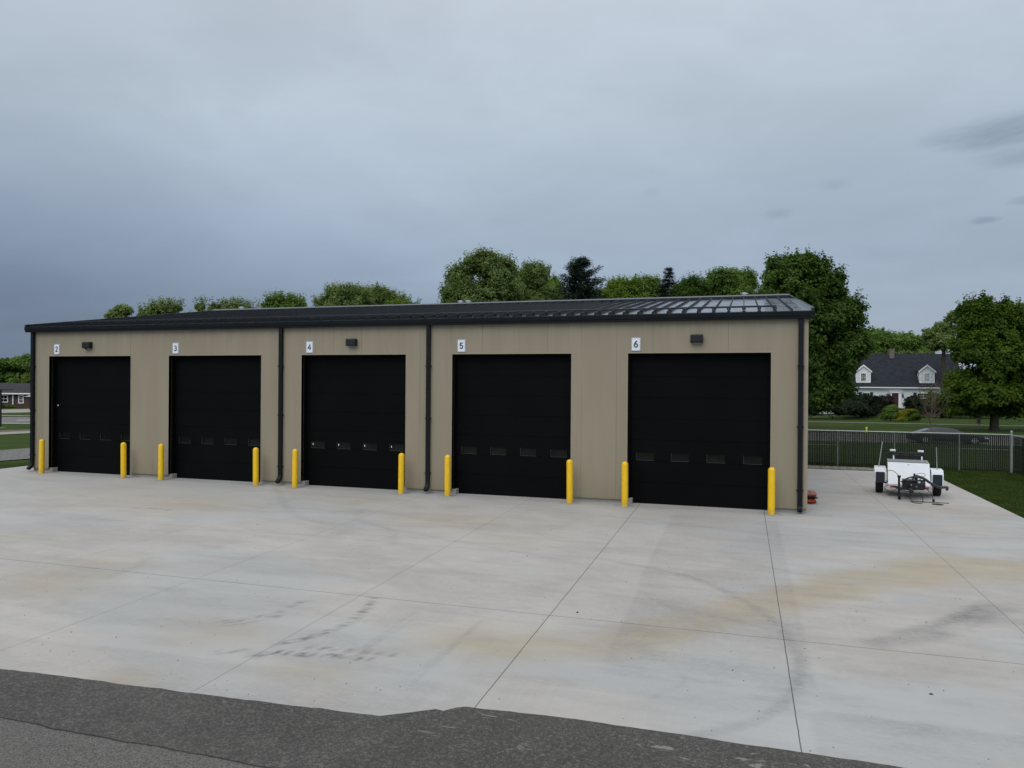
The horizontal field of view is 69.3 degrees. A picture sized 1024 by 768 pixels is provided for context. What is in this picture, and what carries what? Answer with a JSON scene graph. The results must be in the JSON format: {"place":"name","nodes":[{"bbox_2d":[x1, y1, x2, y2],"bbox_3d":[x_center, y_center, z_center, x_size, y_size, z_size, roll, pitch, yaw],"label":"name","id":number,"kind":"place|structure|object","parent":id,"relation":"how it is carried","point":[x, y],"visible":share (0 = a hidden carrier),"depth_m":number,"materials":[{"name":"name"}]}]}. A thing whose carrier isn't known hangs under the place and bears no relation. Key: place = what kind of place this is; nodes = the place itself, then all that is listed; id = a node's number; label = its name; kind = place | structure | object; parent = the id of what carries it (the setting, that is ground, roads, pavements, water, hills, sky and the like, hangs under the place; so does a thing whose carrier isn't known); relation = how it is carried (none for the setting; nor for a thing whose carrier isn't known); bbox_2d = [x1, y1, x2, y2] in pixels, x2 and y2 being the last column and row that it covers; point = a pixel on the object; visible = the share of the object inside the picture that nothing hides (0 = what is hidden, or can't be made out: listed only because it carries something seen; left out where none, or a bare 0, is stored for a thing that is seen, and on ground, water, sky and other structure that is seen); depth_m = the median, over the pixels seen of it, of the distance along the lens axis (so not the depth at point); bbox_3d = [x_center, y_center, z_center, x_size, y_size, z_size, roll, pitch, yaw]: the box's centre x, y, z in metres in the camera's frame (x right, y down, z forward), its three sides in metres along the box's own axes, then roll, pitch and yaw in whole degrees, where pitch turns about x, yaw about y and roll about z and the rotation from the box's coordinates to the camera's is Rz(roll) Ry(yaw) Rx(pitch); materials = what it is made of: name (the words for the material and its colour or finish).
{"place":"outdoors","nodes":[
{"label":"outdoors","id":0,"kind":"place"},
{"bbox_2d":[0,389,16,427],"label":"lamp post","id":1,"kind":"object","parent":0,"point":[1,406],"visible":1,"depth_m":57.97,"materials":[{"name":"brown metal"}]},
{"bbox_2d":[0,431,29,434],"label":"pavement","id":2,"kind":"structure","parent":0,"point":[16,432],"depth_m":52.68,"materials":[{"name":"concrete"}]},
{"bbox_2d":[2,417,29,422],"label":"street","id":3,"kind":"structure","parent":0,"point":[15,419],"depth_m":69.17,"materials":[{"name":"grey asphalt"}]},
{"bbox_2d":[2,409,29,412],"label":"driveway","id":4,"kind":"structure","parent":0,"point":[14,410],"depth_m":89.88,"materials":[{"name":"concrete"}]},
{"bbox_2d":[6,498,989,763],"bbox_3d":[0.340,3.463,13.873,20.729,0.131,12.494,0,0,17],"label":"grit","id":5,"kind":"object","parent":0,"point":[576,612],"visible":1,"depth_m":10.93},
{"bbox_2d":[0,408,1023,516],"bbox_3d":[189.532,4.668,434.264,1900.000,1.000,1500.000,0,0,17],"label":"ground","id":6,"kind":"structure","parent":0,"point":[22,440],"depth_m":64.31,"materials":[{"name":"green plant"}]},
{"bbox_2d":[2,404,15,407],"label":"shrub","id":7,"kind":"object","parent":6,"relation":"on","point":[7,405],"visible":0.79,"depth_m":98.49,"materials":[{"name":"green plant"}]},
{"bbox_2d":[0,357,23,382],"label":"deciduous tree","id":8,"kind":"object","parent":6,"relation":"on","point":[5,373],"visible":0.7,"depth_m":148.42,"materials":[{"name":"green plant"}]},
{"bbox_2d":[0,448,29,460],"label":"lane","id":9,"kind":"structure","parent":6,"relation":"on","point":[14,454],"depth_m":34.35,"materials":[{"name":"grey asphalt"}]},
{"bbox_2d":[0,383,29,407],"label":"brick house","id":10,"kind":"structure","parent":6,"relation":"on","point":[19,397],"depth_m":99.94,"materials":[{"name":"brown brick"}]},
{"bbox_2d":[2,395,7,401],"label":"window","id":11,"kind":"structure","parent":10,"relation":"in","point":[4,397],"depth_m":99.93,"materials":[{"name":"white glass"}]},
{"bbox_2d":[18,395,23,402],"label":"window","id":12,"kind":"structure","parent":10,"relation":"in","point":[20,397],"depth_m":99.93,"materials":[{"name":"white glass"}]},
{"bbox_2d":[0,429,29,431],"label":"dirt strip","id":13,"kind":"object","parent":6,"relation":"on","point":[13,430],"visible":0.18,"depth_m":54.81,"materials":[{"name":"concrete"}]},
{"bbox_2d":[2,353,29,382],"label":"deciduous tree","id":14,"kind":"object","parent":6,"relation":"on","point":[22,363],"visible":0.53,"depth_m":148.53,"materials":[{"name":"green plant"}]},
{"bbox_2d":[103,303,134,318],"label":"deciduous tree","id":15,"kind":"object","parent":6,"relation":"on","point":[121,310],"visible":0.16,"depth_m":69.60,"materials":[{"name":"green plant"}]},
{"bbox_2d":[136,295,185,315],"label":"deciduous tree","id":16,"kind":"object","parent":6,"relation":"on","point":[161,307],"visible":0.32,"depth_m":74.29,"materials":[{"name":"green plant"}]},
{"bbox_2d":[184,295,224,311],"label":"deciduous tree","id":17,"kind":"object","parent":6,"relation":"on","point":[201,306],"visible":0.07,"depth_m":79.64,"materials":[{"name":"green plant"}]},
{"bbox_2d":[219,296,259,308],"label":"deciduous tree","id":18,"kind":"object","parent":6,"relation":"on","point":[227,304],"visible":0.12,"depth_m":79.47,"materials":[{"name":"green plant"}]},
{"bbox_2d":[255,290,307,307],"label":"deciduous tree","id":19,"kind":"object","parent":6,"relation":"on","point":[277,300],"visible":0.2,"depth_m":73.97,"materials":[{"name":"green plant"}]},
{"bbox_2d":[310,280,376,306],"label":"maple tree","id":20,"kind":"object","parent":6,"relation":"on","point":[347,294],"visible":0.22,"depth_m":78.93,"materials":[{"name":"green plant"}]},
{"bbox_2d":[361,281,409,304],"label":"maple tree","id":21,"kind":"object","parent":6,"relation":"on","point":[380,294],"visible":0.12,"depth_m":83.86,"materials":[{"name":"green plant"}]},
{"bbox_2d":[385,294,421,304],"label":"deciduous tree","id":22,"kind":"object","parent":6,"relation":"on","point":[399,301],"visible":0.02,"depth_m":77.61,"materials":[{"name":"green plant"}]},
{"bbox_2d":[24,292,814,513],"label":"garage building","id":23,"kind":"structure","parent":6,"relation":"on","point":[523,398],"depth_m":22.76,"materials":[{"name":"beige metal"}]},
{"bbox_2d":[54,344,59,354],"bbox_3d":[-16.732,-1.275,27.214,0.262,0.385,0.018,0,0,17],"label":"number sign","id":24,"kind":"object","parent":23,"relation":"attached to","point":[56,349],"visible":1,"depth_m":27.20,"materials":[{"name":"white plastic"}]},
{"bbox_2d":[82,342,91,349],"bbox_3d":[-15.322,-1.378,26.696,0.330,0.273,0.169,0,0,17],"label":"wall lamp","id":25,"kind":"object","parent":23,"relation":"attached to","point":[86,345],"visible":1,"depth_m":26.63,"materials":[{"name":"black metal"}]},
{"bbox_2d":[52,356,130,474],"bbox_3d":[-15.223,1.127,27.038,3.758,4.269,0.295,0,0,17],"label":"garage door","id":26,"kind":"structure","parent":23,"relation":"in","point":[91,394],"depth_m":27.09,"materials":[{"name":"black metal"}]},
{"bbox_2d":[172,343,178,353],"bbox_3d":[-11.645,-1.237,25.626,0.262,0.385,0.020,0,0,17],"label":"number sign","id":27,"kind":"object","parent":23,"relation":"attached to","point":[175,348],"visible":1,"depth_m":25.62,"materials":[{"name":"white plastic"}]},
{"bbox_2d":[171,355,260,481],"bbox_3d":[-10.059,1.165,25.427,3.758,4.269,0.295,0,0,17],"label":"garage door","id":28,"kind":"structure","parent":23,"relation":"in","point":[216,400],"depth_m":25.46,"materials":[{"name":"black metal"}]},
{"bbox_2d":[306,341,312,352],"bbox_3d":[-6.575,-1.198,24.045,0.262,0.385,0.018,0,0,17],"label":"number sign","id":29,"kind":"object","parent":23,"relation":"attached to","point":[309,346],"visible":1,"depth_m":24.04,"materials":[{"name":"white plastic"}]},
{"bbox_2d":[346,339,356,345],"bbox_3d":[-5.098,-1.317,23.507,0.330,0.241,0.169,0,0,17],"label":"wall lamp","id":30,"kind":"object","parent":23,"relation":"attached to","point":[351,342],"visible":1,"depth_m":23.43,"materials":[{"name":"black metal"}]},
{"bbox_2d":[303,355,405,489],"bbox_3d":[-5.014,1.203,23.853,3.728,4.269,0.295,0,0,17],"label":"garage door","id":31,"kind":"structure","parent":23,"relation":"in","point":[354,406],"depth_m":23.87,"materials":[{"name":"black metal"}]},
{"bbox_2d":[457,339,465,351],"bbox_3d":[-1.535,-1.161,22.473,0.262,0.385,0.018,0,0,17],"label":"number sign","id":32,"kind":"object","parent":23,"relation":"attached to","point":[461,345],"visible":1,"depth_m":22.46,"materials":[{"name":"white plastic"}]},
{"bbox_2d":[453,354,570,498],"bbox_3d":[0.017,1.241,22.284,3.708,4.269,0.295,0,0,17],"label":"garage door","id":33,"kind":"structure","parent":23,"relation":"in","point":[512,412],"depth_m":22.28,"materials":[{"name":"black metal"}]},
{"bbox_2d":[631,337,640,350],"bbox_3d":[3.500,-1.123,20.901,0.262,0.385,0.020,0,0,17],"label":"number sign","id":34,"kind":"object","parent":23,"relation":"attached to","point":[635,343],"visible":1,"depth_m":20.89,"materials":[{"name":"white plastic"}]},
{"bbox_2d":[690,334,702,342],"bbox_3d":[5.074,-1.240,20.334,0.330,0.241,0.169,0,0,17],"label":"wall lamp","id":35,"kind":"object","parent":23,"relation":"attached to","point":[696,338],"visible":1,"depth_m":20.26,"materials":[{"name":"black metal"}]},
{"bbox_2d":[628,353,770,509],"bbox_3d":[5.181,1.280,20.673,3.828,4.269,0.295,0,0,17],"label":"garage door","id":36,"kind":"structure","parent":23,"relation":"in","point":[699,423],"depth_m":20.65,"materials":[{"name":"black metal"}]},
{"bbox_2d":[0,669,902,767],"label":"asphalt lot","id":37,"kind":"structure","parent":6,"relation":"on","point":[51,721],"depth_m":7.37,"materials":[{"name":"grey asphalt"}]},
{"bbox_2d":[437,245,527,302],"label":"maple tree","id":38,"kind":"object","parent":6,"relation":"on","point":[493,272],"visible":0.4,"depth_m":73.73,"materials":[{"name":"green plant"}]},
{"bbox_2d":[0,466,1023,767],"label":"concrete slab","id":39,"kind":"structure","parent":6,"relation":"on","point":[210,586],"depth_m":11.64,"materials":[{"name":"grey concrete"}]},
{"bbox_2d":[36,439,44,473],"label":"bollard","id":40,"kind":"object","parent":39,"relation":"on","point":[41,456],"visible":1,"depth_m":26.87,"materials":[{"name":"metal"}]},
{"bbox_2d":[120,442,128,478],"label":"bollard","id":41,"kind":"object","parent":39,"relation":"on","point":[123,462],"visible":1,"depth_m":25.75,"materials":[{"name":"metal"}]},
{"bbox_2d":[156,444,165,480],"bbox_3d":[-12.020,2.666,25.359,0.330,1.245,0.330,0,0,4],"label":"bollard","id":42,"kind":"object","parent":39,"relation":"on","point":[160,462],"visible":1,"depth_m":25.28,"materials":[{"name":"metal"}]},
{"bbox_2d":[251,447,259,485],"bbox_3d":[-8.379,2.693,24.216,0.330,1.245,0.330,0,0,-14],"label":"bollard","id":43,"kind":"object","parent":39,"relation":"on","point":[255,466],"visible":1,"depth_m":24.14,"materials":[{"name":"metal"}]},
{"bbox_2d":[290,449,299,487],"bbox_3d":[-6.968,2.704,23.781,0.330,1.245,0.330,1,0,-25],"label":"bollard","id":44,"kind":"object","parent":39,"relation":"on","point":[294,468],"visible":1,"depth_m":23.71,"materials":[{"name":"metal"}]},
{"bbox_2d":[396,453,405,493],"bbox_3d":[-3.388,2.731,22.663,0.330,1.245,0.330,1,0,-38],"label":"bollard","id":45,"kind":"object","parent":39,"relation":"on","point":[401,459],"visible":1,"depth_m":22.59,"materials":[{"name":"metal"}]},
{"bbox_2d":[442,455,451,496],"bbox_3d":[-1.932,2.742,22.207,0.330,1.245,0.330,0,0,42],"label":"bollard","id":46,"kind":"object","parent":39,"relation":"on","point":[447,487],"visible":1,"depth_m":22.13,"materials":[{"name":"metal"}]},
{"bbox_2d":[564,459,574,503],"bbox_3d":[1.645,2.769,21.094,0.330,1.245,0.330,0,0,8],"label":"bollard","id":47,"kind":"object","parent":39,"relation":"on","point":[569,481],"visible":1,"depth_m":21.01,"materials":[{"name":"metal"}]},
{"bbox_2d":[619,462,630,506],"bbox_3d":[3.144,2.780,20.618,0.330,1.245,0.330,0,0,1],"label":"bollard","id":48,"kind":"object","parent":39,"relation":"on","point":[624,484],"visible":1,"depth_m":20.54,"materials":[{"name":"metal"}]},
{"bbox_2d":[765,467,777,514],"bbox_3d":[6.827,2.808,19.479,0.330,1.245,0.330,1,0,-3],"label":"bollard","id":49,"kind":"object","parent":39,"relation":"on","point":[771,490],"visible":1,"depth_m":19.40,"materials":[{"name":"metal"}]},
{"bbox_2d":[807,499,816,503],"bbox_3d":[8.478,3.362,21.400,0.576,0.150,0.400,0,0,12],"label":"plastic bag","id":50,"kind":"object","parent":39,"relation":"on","point":[810,501],"visible":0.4,"depth_m":21.20,"materials":[{"name":"red plastic"}]},
{"bbox_2d":[874,442,948,503],"bbox_3d":[12.260,2.651,22.748,2.007,1.622,2.830,0,0,25],"label":"utility trailer","id":51,"kind":"object","parent":39,"relation":"on","point":[911,475],"visible":1,"depth_m":22.84,"materials":[{"name":"white paint"}]},
{"bbox_2d":[510,256,562,300],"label":"maple tree","id":52,"kind":"object","parent":6,"relation":"on","point":[533,277],"visible":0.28,"depth_m":78.69,"materials":[{"name":"green plant"}]},
{"bbox_2d":[546,272,565,297],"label":"deciduous tree","id":53,"kind":"object","parent":6,"relation":"on","point":[554,279],"visible":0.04,"depth_m":89.33,"materials":[{"name":"green plant"}]},
{"bbox_2d":[555,256,606,299],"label":"pine tree","id":54,"kind":"object","parent":6,"relation":"on","point":[576,268],"visible":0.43,"depth_m":69.41,"materials":[{"name":"green plant"}]},
{"bbox_2d":[597,273,643,298],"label":"deciduous tree","id":55,"kind":"object","parent":6,"relation":"on","point":[617,287],"visible":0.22,"depth_m":83.66,"materials":[{"name":"green plant"}]},
{"bbox_2d":[631,272,661,297],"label":"deciduous tree","id":56,"kind":"object","parent":6,"relation":"on","point":[648,287],"visible":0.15,"depth_m":84.89,"materials":[{"name":"green plant"}]},
{"bbox_2d":[656,267,676,296],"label":"spruce tree","id":57,"kind":"object","parent":6,"relation":"on","point":[668,284],"visible":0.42,"depth_m":79.77,"materials":[{"name":"green plant"}]},
{"bbox_2d":[665,271,713,296],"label":"deciduous tree","id":58,"kind":"object","parent":6,"relation":"on","point":[692,285],"visible":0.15,"depth_m":78.55,"materials":[{"name":"green plant"}]},
{"bbox_2d":[700,264,759,295],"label":"maple tree","id":59,"kind":"object","parent":6,"relation":"on","point":[730,281],"visible":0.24,"depth_m":82.78,"materials":[{"name":"green plant"}]},
{"bbox_2d":[747,247,876,413],"bbox_3d":[24.023,-3.561,59.810,10.490,15.360,6.555,0,0,0],"label":"maple tree","id":60,"kind":"object","parent":6,"relation":"on","point":[841,342],"visible":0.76,"depth_m":58.57,"materials":[{"name":"green plant"}]},
{"bbox_2d":[808,400,871,418],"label":"hedge","id":61,"kind":"object","parent":6,"relation":"on","point":[855,408],"visible":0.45,"depth_m":82.51,"materials":[{"name":"green plant"}]},
{"bbox_2d":[839,393,882,417],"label":"hedge","id":62,"kind":"object","parent":6,"relation":"on","point":[869,399],"visible":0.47,"depth_m":87.09,"materials":[{"name":"green plant"}]},
{"bbox_2d":[874,394,895,409],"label":"shrub","id":63,"kind":"object","parent":6,"relation":"on","point":[887,400],"visible":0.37,"depth_m":91.02,"materials":[{"name":"green plant"}]},
{"bbox_2d":[878,404,899,420],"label":"shrub","id":64,"kind":"object","parent":6,"relation":"on","point":[889,412],"visible":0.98,"depth_m":79.52,"materials":[{"name":"green plant"}]},
{"bbox_2d":[820,349,962,416],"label":"white house","id":65,"kind":"structure","parent":6,"relation":"on","point":[895,376],"depth_m":95.74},
{"bbox_2d":[892,393,897,405],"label":"door","id":66,"kind":"structure","parent":65,"relation":"in","point":[895,395],"depth_m":94.66,"materials":[{"name":"red wood"}]},
{"bbox_2d":[869,325,913,353],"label":"deciduous tree","id":67,"kind":"object","parent":6,"relation":"on","point":[882,337],"visible":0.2,"depth_m":123.20,"materials":[{"name":"green plant"}]},
{"bbox_2d":[895,410,907,421],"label":"shrub","id":68,"kind":"object","parent":6,"relation":"on","point":[902,416],"visible":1,"depth_m":78.77,"materials":[{"name":"green plant"}]},
{"bbox_2d":[808,421,1010,425],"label":"footpath","id":69,"kind":"structure","parent":6,"relation":"on","point":[911,423],"depth_m":74.27,"materials":[{"name":"concrete"}]},
{"bbox_2d":[883,329,936,353],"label":"deciduous tree","id":70,"kind":"object","parent":6,"relation":"on","point":[903,340],"visible":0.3,"depth_m":123.70,"materials":[{"name":"green plant"}]},
{"bbox_2d":[808,429,1012,472],"bbox_3d":[15.885,2.710,30.875,8.654,1.745,0.101,0,0,17],"label":"chain link fence","id":71,"kind":"object","parent":6,"relation":"on","point":[1005,459],"visible":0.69,"depth_m":30.61,"materials":[{"name":"metal"}]},
{"bbox_2d":[903,408,921,420],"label":"shrub","id":72,"kind":"object","parent":6,"relation":"on","point":[914,414],"visible":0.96,"depth_m":79.64,"materials":[{"name":"green plant"}]},
{"bbox_2d":[902,394,928,409],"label":"shrub","id":73,"kind":"object","parent":6,"relation":"on","point":[908,403],"visible":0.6,"depth_m":89.61,"materials":[{"name":"green plant"}]},
{"bbox_2d":[904,374,955,433],"bbox_3d":[21.597,1.627,38.324,2.162,4.467,2.173,0,0,0],"label":"sapling","id":74,"kind":"object","parent":6,"relation":"on","point":[932,406],"visible":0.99,"depth_m":38.16,"materials":[{"name":"brown plant"}]},
{"bbox_2d":[921,310,959,417],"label":"deciduous tree","id":75,"kind":"object","parent":6,"relation":"on","point":[937,335],"visible":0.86,"depth_m":89.50,"materials":[{"name":"green plant"}]},
{"bbox_2d":[917,398,1005,417],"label":"hedge","id":76,"kind":"object","parent":6,"relation":"on","point":[920,410],"visible":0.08,"depth_m":88.18,"materials":[{"name":"green plant"}]},
{"bbox_2d":[923,290,1023,430],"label":"maple tree","id":77,"kind":"object","parent":6,"relation":"on","point":[987,330],"visible":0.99,"depth_m":62.72,"materials":[{"name":"green plant"}]},
{"bbox_2d":[976,418,980,428],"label":"yard sign","id":78,"kind":"object","parent":6,"relation":"on","point":[978,421],"visible":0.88,"depth_m":66.52,"materials":[{"name":"metal"}]},
{"bbox_2d":[1012,435,1023,474],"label":"chain link fence","id":79,"kind":"object","parent":6,"relation":"on","point":[1017,457],"visible":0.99,"depth_m":29.08,"materials":[{"name":"metal"}]},
{"bbox_2d":[0,0,1023,368],"label":"sky","id":80,"kind":"structure","parent":0,"point":[188,150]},
{"bbox_2d":[808,465,886,471],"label":"gravel","id":81,"kind":"structure","parent":0,"point":[840,468],"depth_m":30.09,"materials":[{"name":"grey gravel"}]},
{"bbox_2d":[808,431,1022,445],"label":"road","id":82,"kind":"structure","parent":0,"point":[910,440],"depth_m":52.79,"materials":[{"name":"grey asphalt"}]},
{"bbox_2d":[910,427,974,444],"bbox_3d":[28.672,3.418,48.883,4.612,1.030,2.000,0,0,17],"label":"parked car","id":83,"kind":"object","parent":82,"relation":"on","point":[941,430],"visible":0.28,"depth_m":48.37,"materials":[{"name":"blue paint"}]},
{"bbox_2d":[808,462,1023,517],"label":"grass","id":84,"kind":"structure","parent":0,"point":[992,480],"depth_m":25.73,"materials":[{"name":"green plant"}]},
{"bbox_2d":[909,351,1018,352],"bbox_3d":[31.301,-3.121,61.162,90.006,1.110,0.020,0,0,17],"label":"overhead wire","id":85,"kind":"object","parent":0,"point":[936,352],"visible":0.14,"depth_m":60.28,"materials":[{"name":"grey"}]},
{"bbox_3d":[8.503,3.266,21.413,0.634,0.073,0.380,0,0,14],"label":"plastic bag","id":86,"kind":"object","parent":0,"visible":0},
{"bbox_2d":[807,490,816,496],"bbox_3d":[8.498,3.151,21.394,0.576,0.172,0.400,0,0,20],"label":"plastic bag","id":87,"kind":"object","parent":86,"relation":"on","point":[810,493],"visible":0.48,"depth_m":21.20,"materials":[{"name":"plastic"}]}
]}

